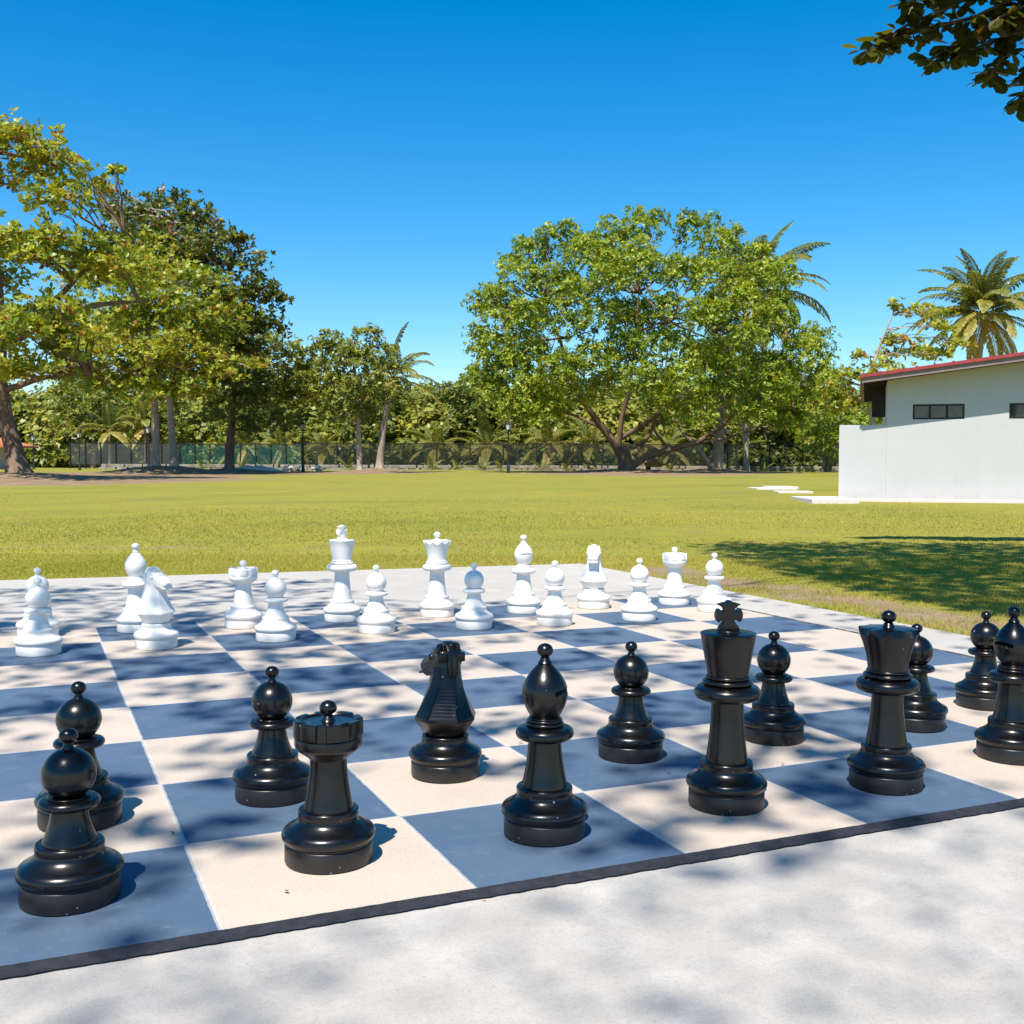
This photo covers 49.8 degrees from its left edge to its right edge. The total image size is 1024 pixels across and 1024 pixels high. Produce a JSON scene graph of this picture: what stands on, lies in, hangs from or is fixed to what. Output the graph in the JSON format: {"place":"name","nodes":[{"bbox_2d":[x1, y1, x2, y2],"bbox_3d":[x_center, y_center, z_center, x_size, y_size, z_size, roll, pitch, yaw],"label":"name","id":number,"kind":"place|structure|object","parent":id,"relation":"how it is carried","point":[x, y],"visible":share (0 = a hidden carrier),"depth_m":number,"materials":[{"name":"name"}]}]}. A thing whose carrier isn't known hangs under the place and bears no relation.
{"place":"outdoors","nodes":[
{"label":"outdoors","id":0,"kind":"place"},
{"bbox_2d":[0,438,38,468],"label":"house","id":1,"kind":"structure","parent":0,"point":[2,462],"depth_m":89.13,"materials":[{"name":"orange tile"}]},
{"bbox_2d":[0,564,1023,1023],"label":"pavement","id":2,"kind":"structure","parent":0,"point":[916,924],"depth_m":2.49,"materials":[{"name":"concrete"}]},
{"bbox_2d":[0,597,1023,978],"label":"chessboard","id":3,"kind":"object","parent":2,"relation":"on","point":[176,731],"visible":0.57,"depth_m":3.88,"materials":[{"name":"tile"}]},
{"bbox_2d":[16,567,59,636],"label":"chess pawn","id":4,"kind":"object","parent":3,"relation":"on","point":[23,622],"visible":0.36,"depth_m":6.71,"materials":[{"name":"white plastic"}]},
{"bbox_2d":[14,578,62,656],"bbox_3d":[-2.639,0.578,6.146,0.252,0.423,0.252,-2,3,-35],"label":"chess pawn","id":5,"kind":"object","parent":3,"relation":"on","point":[39,637],"visible":1,"depth_m":6.09,"materials":[{"name":"white plastic"}]},
{"bbox_2d":[14,728,123,916],"bbox_3d":[-1.089,0.741,2.713,0.252,0.423,0.252,-2,3,-41],"label":"chess pawn","id":6,"kind":"object","parent":3,"relation":"on","point":[73,864],"visible":1,"depth_m":2.66,"materials":[{"name":"black plastic"}]},
{"bbox_2d":[34,681,124,831],"bbox_3d":[-1.288,0.714,3.284,0.252,0.423,0.252,0,3,-8],"label":"chess pawn","id":7,"kind":"object","parent":3,"relation":"on","point":[79,713],"visible":0.59,"depth_m":3.24,"materials":[{"name":"black plastic"}]},
{"bbox_2d":[115,543,146,632],"bbox_3d":[-2.381,0.474,6.985,0.252,0.556,0.252,1,3,11],"label":"chess bishop","id":8,"kind":"object","parent":3,"relation":"on","point":[128,620],"visible":0.77,"depth_m":6.93,"materials":[{"name":"white plastic"}]},
{"bbox_2d":[133,566,178,649],"bbox_3d":[-2.057,0.548,6.372,0.252,0.466,0.252,2,3,30],"label":"chess knight","id":9,"kind":"object","parent":3,"relation":"on","point":[155,610],"visible":1,"depth_m":6.31,"materials":[{"name":"white plastic"}]},
{"bbox_2d":[224,560,262,628],"bbox_3d":[-1.744,0.529,7.160,0.252,0.435,0.252,-1,3,-29],"label":"chess rook","id":10,"kind":"object","parent":3,"relation":"on","point":[243,612],"visible":0.96,"depth_m":7.09,"materials":[{"name":"white plastic"}]},
{"bbox_2d":[232,666,309,807],"bbox_3d":[-0.769,0.704,3.538,0.252,0.423,0.252,1,3,24],"label":"chess pawn","id":11,"kind":"object","parent":3,"relation":"on","point":[272,770],"visible":0.97,"depth_m":3.48,"materials":[{"name":"black plastic"}]},
{"bbox_2d":[254,570,296,642],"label":"chess pawn","id":12,"kind":"object","parent":3,"relation":"on","point":[275,625],"visible":1,"depth_m":6.59,"materials":[{"name":"white plastic"}]},
{"bbox_2d":[281,700,375,874],"bbox_3d":[-0.496,0.724,2.982,0.252,0.435,0.252,-2,3,-35],"label":"chess rook","id":13,"kind":"object","parent":3,"relation":"on","point":[329,830],"visible":1,"depth_m":2.92,"materials":[{"name":"black plastic"}]},
{"bbox_2d":[323,525,360,622],"bbox_3d":[-1.150,0.411,7.461,0.252,0.648,0.252,2,3,33],"label":"chess king","id":14,"kind":"object","parent":3,"relation":"on","point":[342,607],"visible":1,"depth_m":7.40,"materials":[{"name":"white plastic"}]},
{"bbox_2d":[356,565,395,633],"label":"chess pawn","id":15,"kind":"object","parent":3,"relation":"on","point":[376,617],"visible":1,"depth_m":6.93,"materials":[{"name":"white plastic"}]},
{"bbox_2d":[419,532,454,617],"bbox_3d":[-0.523,0.431,7.702,0.252,0.590,0.252,-2,3,-41],"label":"chess queen","id":16,"kind":"object","parent":3,"relation":"on","point":[436,603],"visible":1,"depth_m":7.64,"materials":[{"name":"white plastic"}]},
{"bbox_2d":[409,640,481,783],"bbox_3d":[-0.229,0.672,3.798,0.252,0.466,0.252,0,3,1],"label":"chess knight","id":17,"kind":"object","parent":3,"relation":"on","point":[445,750],"visible":1,"depth_m":3.72,"materials":[{"name":"black plastic"}]},
{"bbox_2d":[455,563,492,629],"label":"chess pawn","id":18,"kind":"object","parent":3,"relation":"on","point":[473,614],"visible":1,"depth_m":7.10,"materials":[{"name":"white plastic"}]},
{"bbox_2d":[506,535,540,613],"bbox_3d":[0.082,0.440,7.906,0.252,0.556,0.252,-1,3,-22],"label":"chess bishop","id":19,"kind":"object","parent":3,"relation":"on","point":[522,599],"visible":1,"depth_m":7.85,"materials":[{"name":"white plastic"}]},
{"bbox_2d":[501,643,587,846],"bbox_3d":[0.095,0.656,3.192,0.252,0.556,0.252,2,3,27],"label":"chess bishop","id":20,"kind":"object","parent":3,"relation":"on","point":[543,806],"visible":1,"depth_m":3.14,"materials":[{"name":"black plastic"}]},
{"bbox_2d":[536,561,573,626],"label":"chess pawn","id":21,"kind":"object","parent":3,"relation":"on","point":[554,610],"visible":1,"depth_m":7.27,"materials":[{"name":"white plastic"}]},
{"bbox_2d":[577,545,610,609],"bbox_3d":[0.605,0.475,8.170,0.252,0.466,0.252,1,3,8],"label":"chess knight","id":22,"kind":"object","parent":3,"relation":"on","point":[593,595],"visible":1,"depth_m":8.10,"materials":[{"name":"white plastic"}]},
{"bbox_2d":[596,641,664,763],"bbox_3d":[0.436,0.685,4.050,0.252,0.423,0.252,1,3,15],"label":"chess pawn","id":23,"kind":"object","parent":3,"relation":"on","point":[629,733],"visible":1,"depth_m":3.99,"materials":[{"name":"black plastic"}]},
{"bbox_2d":[621,558,657,621],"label":"chess pawn","id":24,"kind":"object","parent":3,"relation":"on","point":[638,606],"visible":1,"depth_m":7.50,"materials":[{"name":"white plastic"}]},
{"bbox_2d":[658,547,690,605],"bbox_3d":[1.236,0.483,8.399,0.252,0.435,0.252,2,3,38],"label":"chess rook","id":25,"kind":"object","parent":3,"relation":"on","point":[673,592],"visible":1,"depth_m":8.33,"materials":[{"name":"white plastic"}]},
{"bbox_2d":[697,553,731,612],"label":"chess pawn","id":26,"kind":"object","parent":3,"relation":"on","point":[711,597],"visible":0.95,"depth_m":7.96,"materials":[{"name":"white plastic"}]},
{"bbox_2d":[686,600,766,815],"bbox_3d":[0.677,0.600,3.466,0.252,0.648,0.252,0,3,-7],"label":"chess king","id":27,"kind":"object","parent":3,"relation":"on","point":[725,778],"visible":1,"depth_m":3.41,"materials":[{"name":"black plastic"}]},
{"bbox_2d":[744,631,805,745],"bbox_3d":[1.020,0.675,4.305,0.252,0.423,0.252,-1,3,-29],"label":"chess pawn","id":28,"kind":"object","parent":3,"relation":"on","point":[772,717],"visible":0.96,"depth_m":4.24,"materials":[{"name":"black plastic"}]},
{"bbox_2d":[847,610,925,795],"bbox_3d":[1.252,0.621,3.680,0.252,0.590,0.252,-2,3,-38],"label":"chess queen","id":29,"kind":"object","parent":3,"relation":"on","point":[883,760],"visible":1,"depth_m":3.62,"materials":[{"name":"black plastic"}]},
{"bbox_2d":[903,624,947,732],"bbox_3d":[1.653,0.667,4.515,0.252,0.423,0.252,-1,3,-31],"label":"chess pawn","id":30,"kind":"object","parent":3,"relation":"on","point":[925,710],"visible":0.55,"depth_m":4.44,"materials":[{"name":"black plastic"}]},
{"bbox_2d":[954,611,998,710],"bbox_3d":[2.105,0.651,4.906,0.252,0.423,0.252,0,3,-10],"label":"chess pawn","id":31,"kind":"object","parent":3,"relation":"on","point":[976,688],"visible":0.68,"depth_m":4.86,"materials":[{"name":"black plastic"}]},
{"bbox_2d":[974,606,1023,765],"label":"chess bishop","id":32,"kind":"object","parent":3,"relation":"on","point":[999,736],"visible":1,"depth_m":3.99,"materials":[{"name":"black plastic"}]},
{"bbox_2d":[0,465,1023,635],"bbox_3d":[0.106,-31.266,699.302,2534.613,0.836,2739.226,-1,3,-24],"label":"lawn","id":33,"kind":"structure","parent":0,"point":[146,487],"depth_m":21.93,"materials":[{"name":"plant"}]},
{"bbox_2d":[31,434,35,468],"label":"lamp post","id":34,"kind":"object","parent":33,"relation":"on","point":[33,436],"visible":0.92,"depth_m":89.83,"materials":[{"name":"black metal"}]},
{"bbox_2d":[76,431,81,469],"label":"lamp post","id":35,"kind":"object","parent":33,"relation":"on","point":[79,434],"visible":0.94,"depth_m":84.83,"materials":[{"name":"black metal"}]},
{"bbox_2d":[0,107,176,472],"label":"almond tree","id":36,"kind":"object","parent":33,"relation":"on","point":[36,318],"visible":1,"depth_m":42.76,"materials":[{"name":"green plant"}]},
{"bbox_2d":[41,370,135,467],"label":"woodland tree","id":37,"kind":"object","parent":33,"relation":"on","point":[68,413],"visible":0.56,"depth_m":106.66,"materials":[{"name":"green plant"}]},
{"bbox_2d":[70,396,144,463],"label":"coconut palm","id":38,"kind":"object","parent":33,"relation":"on","point":[111,416],"visible":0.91,"depth_m":102.22,"materials":[{"name":"green plant"}]},
{"bbox_2d":[69,442,178,468],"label":"netting fence","id":39,"kind":"object","parent":33,"relation":"on","point":[145,443],"visible":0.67,"depth_m":97.77,"materials":[{"name":"black metal"}]},
{"bbox_2d":[17,240,272,465],"bbox_3d":[-21.057,-9.152,63.114,13.617,14.114,17.803,-2,3,-38],"label":"almond tree","id":40,"kind":"object","parent":33,"relation":"on","point":[152,344],"visible":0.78,"depth_m":59.00,"materials":[{"name":"green plant"}]},
{"bbox_2d":[107,400,185,463],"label":"coconut palm","id":41,"kind":"object","parent":33,"relation":"on","point":[137,437],"visible":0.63,"depth_m":102.90,"materials":[{"name":"green plant"}]},
{"bbox_2d":[145,425,151,465],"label":"lamp post","id":42,"kind":"object","parent":33,"relation":"on","point":[148,430],"visible":0.8,"depth_m":78.80,"materials":[{"name":"black metal"}]},
{"bbox_2d":[125,382,196,463],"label":"woodland tree","id":43,"kind":"object","parent":33,"relation":"on","point":[181,423],"visible":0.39,"depth_m":104.74,"materials":[{"name":"green plant"}]},
{"bbox_2d":[80,179,294,465],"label":"almond tree","id":44,"kind":"object","parent":33,"relation":"on","point":[140,213],"visible":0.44,"depth_m":66.52,"materials":[{"name":"green plant"}]},
{"bbox_2d":[194,454,215,468],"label":"palm seedling","id":45,"kind":"object","parent":33,"relation":"on","point":[201,465],"visible":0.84,"depth_m":94.31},
{"bbox_2d":[179,443,301,465],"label":"netting fence","id":46,"kind":"object","parent":33,"relation":"on","point":[270,444],"visible":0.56,"depth_m":97.77,"materials":[{"name":"black metal"}]},
{"bbox_2d":[235,453,249,466],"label":"palm seedling","id":47,"kind":"object","parent":33,"relation":"on","point":[244,462],"visible":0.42,"depth_m":93.94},
{"bbox_2d":[206,383,279,464],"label":"woodland tree","id":48,"kind":"object","parent":33,"relation":"on","point":[219,434],"visible":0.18,"depth_m":105.56,"materials":[{"name":"green plant"}]},
{"bbox_2d":[217,425,274,464],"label":"coconut palm","id":49,"kind":"object","parent":33,"relation":"on","point":[243,449],"visible":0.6,"depth_m":103.35,"materials":[{"name":"green plant"}]},
{"bbox_2d":[235,465,286,471],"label":"sand heap","id":50,"kind":"object","parent":33,"relation":"on","point":[261,467],"visible":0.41,"depth_m":75.42,"materials":[{"name":"sand"}]},
{"bbox_2d":[187,314,338,468],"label":"almond tree","id":51,"kind":"object","parent":33,"relation":"on","point":[279,378],"visible":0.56,"depth_m":73.88,"materials":[{"name":"green plant"}]},
{"bbox_2d":[250,423,308,464],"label":"coconut palm","id":52,"kind":"object","parent":33,"relation":"on","point":[280,440],"visible":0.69,"depth_m":102.38,"materials":[{"name":"green plant"}]},
{"bbox_2d":[281,465,293,470],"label":"boulder","id":53,"kind":"object","parent":33,"relation":"on","point":[287,468],"visible":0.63,"depth_m":81.61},
{"bbox_2d":[299,423,305,471],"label":"lamp post","id":54,"kind":"object","parent":33,"relation":"on","point":[302,427],"visible":0.96,"depth_m":75.84,"materials":[{"name":"black metal"}]},
{"bbox_2d":[311,464,323,470],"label":"boulder","id":55,"kind":"object","parent":33,"relation":"on","point":[316,467],"visible":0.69,"depth_m":82.14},
{"bbox_2d":[296,431,351,464],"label":"coconut palm","id":56,"kind":"object","parent":33,"relation":"on","point":[330,448],"visible":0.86,"depth_m":103.33,"materials":[{"name":"green plant"}]},
{"bbox_2d":[334,456,363,469],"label":"palm seedling","id":57,"kind":"object","parent":33,"relation":"on","point":[349,466],"visible":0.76,"depth_m":93.27,"materials":[{"name":"plant"}]},
{"bbox_2d":[289,321,413,469],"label":"slender tree","id":58,"kind":"object","parent":33,"relation":"on","point":[350,358],"visible":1,"depth_m":71.10,"materials":[{"name":"green plant"}]},
{"bbox_2d":[333,382,400,464],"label":"woodland tree","id":59,"kind":"object","parent":33,"relation":"on","point":[366,431],"visible":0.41,"depth_m":107.67,"materials":[{"name":"green plant"}]},
{"bbox_2d":[343,321,442,467],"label":"coconut palm","id":60,"kind":"object","parent":33,"relation":"on","point":[381,442],"visible":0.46,"depth_m":79.61,"materials":[{"name":"green plant"}]},
{"bbox_2d":[24,432,838,469],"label":"undergrowth","id":61,"kind":"object","parent":33,"relation":"on","point":[47,448],"visible":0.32,"depth_m":108.10,"materials":[{"name":"green plant"}]},
{"bbox_2d":[422,456,444,469],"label":"palm seedling","id":62,"kind":"object","parent":33,"relation":"on","point":[430,463],"visible":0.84,"depth_m":94.06,"materials":[{"name":"plant"}]},
{"bbox_2d":[399,409,472,469],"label":"coconut palm","id":63,"kind":"object","parent":33,"relation":"on","point":[432,438],"visible":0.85,"depth_m":102.50,"materials":[{"name":"green plant"}]},
{"bbox_2d":[0,373,881,469],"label":"woodland","id":64,"kind":"object","parent":33,"relation":"on","point":[32,414],"visible":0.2,"depth_m":115.68,"materials":[{"name":"green plant"}]},
{"bbox_2d":[423,380,494,447],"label":"woodland tree","id":65,"kind":"object","parent":33,"relation":"on","point":[455,396],"visible":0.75,"depth_m":110.55,"materials":[{"name":"green plant"}]},
{"bbox_2d":[447,457,473,469],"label":"palm seedling","id":66,"kind":"object","parent":33,"relation":"on","point":[456,466],"visible":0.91,"depth_m":94.38,"materials":[{"name":"plant"}]},
{"bbox_2d":[99,464,838,470],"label":"stone wall","id":67,"kind":"structure","parent":33,"relation":"on","point":[394,467],"depth_m":96.10,"materials":[{"name":"stone"}]},
{"bbox_2d":[467,457,491,470],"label":"palm seedling","id":68,"kind":"object","parent":33,"relation":"on","point":[483,466],"visible":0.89,"depth_m":94.33,"materials":[{"name":"plant"}]},
{"bbox_2d":[452,410,524,469],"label":"coconut palm","id":69,"kind":"object","parent":33,"relation":"on","point":[484,449],"visible":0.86,"depth_m":103.32,"materials":[{"name":"green plant"}]},
{"bbox_2d":[488,458,513,470],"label":"palm seedling","id":70,"kind":"object","parent":33,"relation":"on","point":[499,465],"visible":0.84,"depth_m":93.85,"materials":[{"name":"plant"}]},
{"bbox_2d":[505,421,511,472],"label":"lamp post","id":71,"kind":"object","parent":33,"relation":"on","point":[508,424],"visible":0.96,"depth_m":73.82,"materials":[{"name":"black metal"}]},
{"bbox_2d":[490,380,554,468],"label":"woodland tree","id":72,"kind":"object","parent":33,"relation":"on","point":[516,421],"visible":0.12,"depth_m":112.63,"materials":[{"name":"green plant"}]},
{"bbox_2d":[530,456,554,470],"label":"palm seedling","id":73,"kind":"object","parent":33,"relation":"on","point":[542,462],"visible":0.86,"depth_m":94.07,"materials":[{"name":"plant"}]},
{"bbox_2d":[511,414,587,468],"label":"coconut palm","id":74,"kind":"object","parent":33,"relation":"on","point":[552,444],"visible":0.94,"depth_m":102.21,"materials":[{"name":"green plant"}]},
{"bbox_2d":[553,454,578,470],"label":"palm seedling","id":75,"kind":"object","parent":33,"relation":"on","point":[565,466],"visible":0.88,"depth_m":93.72,"materials":[{"name":"plant"}]},
{"bbox_2d":[304,442,836,467],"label":"fence","id":76,"kind":"object","parent":33,"relation":"on","point":[602,444],"visible":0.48,"depth_m":97.79,"materials":[{"name":"metal"}]},
{"bbox_2d":[554,416,622,465],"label":"coconut palm","id":77,"kind":"object","parent":33,"relation":"on","point":[588,438],"visible":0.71,"depth_m":103.48,"materials":[{"name":"green plant"}]},
{"bbox_2d":[577,455,599,470],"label":"palm seedling","id":78,"kind":"object","parent":33,"relation":"on","point":[588,466],"visible":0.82,"depth_m":93.96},
{"bbox_2d":[605,422,677,465],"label":"coconut palm","id":79,"kind":"object","parent":33,"relation":"on","point":[637,439],"visible":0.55,"depth_m":103.11,"materials":[{"name":"green plant"}]},
{"bbox_2d":[458,203,849,468],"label":"fig tree","id":80,"kind":"object","parent":33,"relation":"on","point":[535,392],"visible":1,"depth_m":75.04,"materials":[{"name":"green plant"}]},
{"bbox_2d":[644,461,669,468],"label":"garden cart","id":81,"kind":"object","parent":33,"relation":"on","point":[648,465],"visible":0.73,"depth_m":92.07,"materials":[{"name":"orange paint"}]},
{"bbox_2d":[639,425,696,469],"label":"coconut palm","id":82,"kind":"object","parent":33,"relation":"on","point":[677,454],"visible":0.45,"depth_m":104.26,"materials":[{"name":"green plant"}]},
{"bbox_2d":[656,457,681,470],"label":"palm seedling","id":83,"kind":"object","parent":33,"relation":"on","point":[669,465],"visible":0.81,"depth_m":94.13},
{"bbox_2d":[659,377,740,465],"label":"woodland tree","id":84,"kind":"object","parent":33,"relation":"on","point":[696,432],"visible":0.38,"depth_m":108.47,"materials":[{"name":"green plant"}]},
{"bbox_2d":[725,427,730,471],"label":"lamp post","id":85,"kind":"object","parent":33,"relation":"on","point":[727,434],"visible":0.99,"depth_m":79.82,"materials":[{"name":"black metal"}]},
{"bbox_2d":[734,388,770,465],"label":"birch like tree","id":86,"kind":"object","parent":33,"relation":"on","point":[743,425],"visible":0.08,"depth_m":97.69,"materials":[{"name":"green plant"}]},
{"bbox_2d":[686,221,830,470],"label":"coconut palm","id":87,"kind":"object","parent":33,"relation":"on","point":[793,296],"visible":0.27,"depth_m":90.99,"materials":[{"name":"green plant"}]},
{"bbox_2d":[680,333,842,468],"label":"pale trunk tree","id":88,"kind":"object","parent":33,"relation":"on","point":[715,460],"visible":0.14,"depth_m":85.55,"materials":[{"name":"green plant"}]},
{"bbox_2d":[749,459,776,470],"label":"palm seedling","id":89,"kind":"object","parent":33,"relation":"on","point":[764,467],"visible":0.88,"depth_m":94.82,"materials":[{"name":"plant"}]},
{"bbox_2d":[729,370,808,446],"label":"woodland tree","id":90,"kind":"object","parent":33,"relation":"on","point":[764,429],"visible":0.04,"depth_m":111.56,"materials":[{"name":"green plant"}]},
{"bbox_2d":[748,487,796,489],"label":"paving slab","id":91,"kind":"structure","parent":33,"relation":"on","point":[772,488],"depth_m":34.16,"materials":[{"name":"concrete"}]},
{"bbox_2d":[762,486,798,488],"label":"paving slab","id":92,"kind":"structure","parent":33,"relation":"on","point":[782,486],"depth_m":35.75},
{"bbox_2d":[773,491,812,492],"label":"paving slab","id":93,"kind":"structure","parent":33,"relation":"on","point":[793,491],"depth_m":31.83,"materials":[{"name":"concrete"}]},
{"bbox_2d":[786,458,810,471],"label":"palm seedling","id":94,"kind":"object","parent":33,"relation":"on","point":[798,469],"visible":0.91,"depth_m":93.80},
{"bbox_2d":[791,496,858,503],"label":"paving slab","id":95,"kind":"structure","parent":33,"relation":"on","point":[825,499],"depth_m":26.98,"materials":[{"name":"concrete"}]},
{"bbox_2d":[811,458,838,471],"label":"palm seedling","id":96,"kind":"object","parent":33,"relation":"on","point":[830,465],"visible":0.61,"depth_m":93.87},
{"bbox_2d":[792,404,881,471],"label":"bright green tree","id":97,"kind":"object","parent":33,"relation":"on","point":[825,443],"visible":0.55,"depth_m":91.45,"materials":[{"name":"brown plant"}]},
{"bbox_2d":[804,297,978,424],"bbox_3d":[21.791,-6.988,61.942,9.467,10.207,5.983,0,3,0],"label":"almond tree","id":98,"kind":"object","parent":33,"relation":"on","point":[845,403],"visible":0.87,"depth_m":61.80,"materials":[{"name":"green plant"}]},
{"bbox_2d":[838,352,1023,502],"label":"white building","id":99,"kind":"structure","parent":33,"relation":"on","point":[950,432],"depth_m":27.65,"materials":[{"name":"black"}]},
{"bbox_2d":[913,404,964,418],"bbox_3d":[10.722,-2.522,27.744,1.212,0.378,0.060,1,3,18],"label":"window","id":100,"kind":"structure","parent":99,"relation":"in","point":[920,411],"depth_m":27.73,"materials":[{"name":"black"}]},
{"bbox_2d":[1009,403,1023,418],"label":"window","id":101,"kind":"structure","parent":99,"relation":"in","point":[1016,410],"depth_m":27.19,"materials":[{"name":"black"}]},
{"bbox_2d":[841,0,1023,121],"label":"overhanging tree","id":102,"kind":"object","parent":33,"relation":"on","point":[1005,24],"visible":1,"depth_m":12.65,"materials":[{"name":"green plant"}]},
{"bbox_2d":[905,248,1023,362],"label":"coconut palm","id":103,"kind":"object","parent":33,"relation":"on","point":[981,293],"visible":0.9,"depth_m":73.69,"materials":[{"name":"green plant"}]},
{"bbox_2d":[0,0,1023,398],"label":"sky","id":104,"kind":"structure","parent":0,"point":[386,153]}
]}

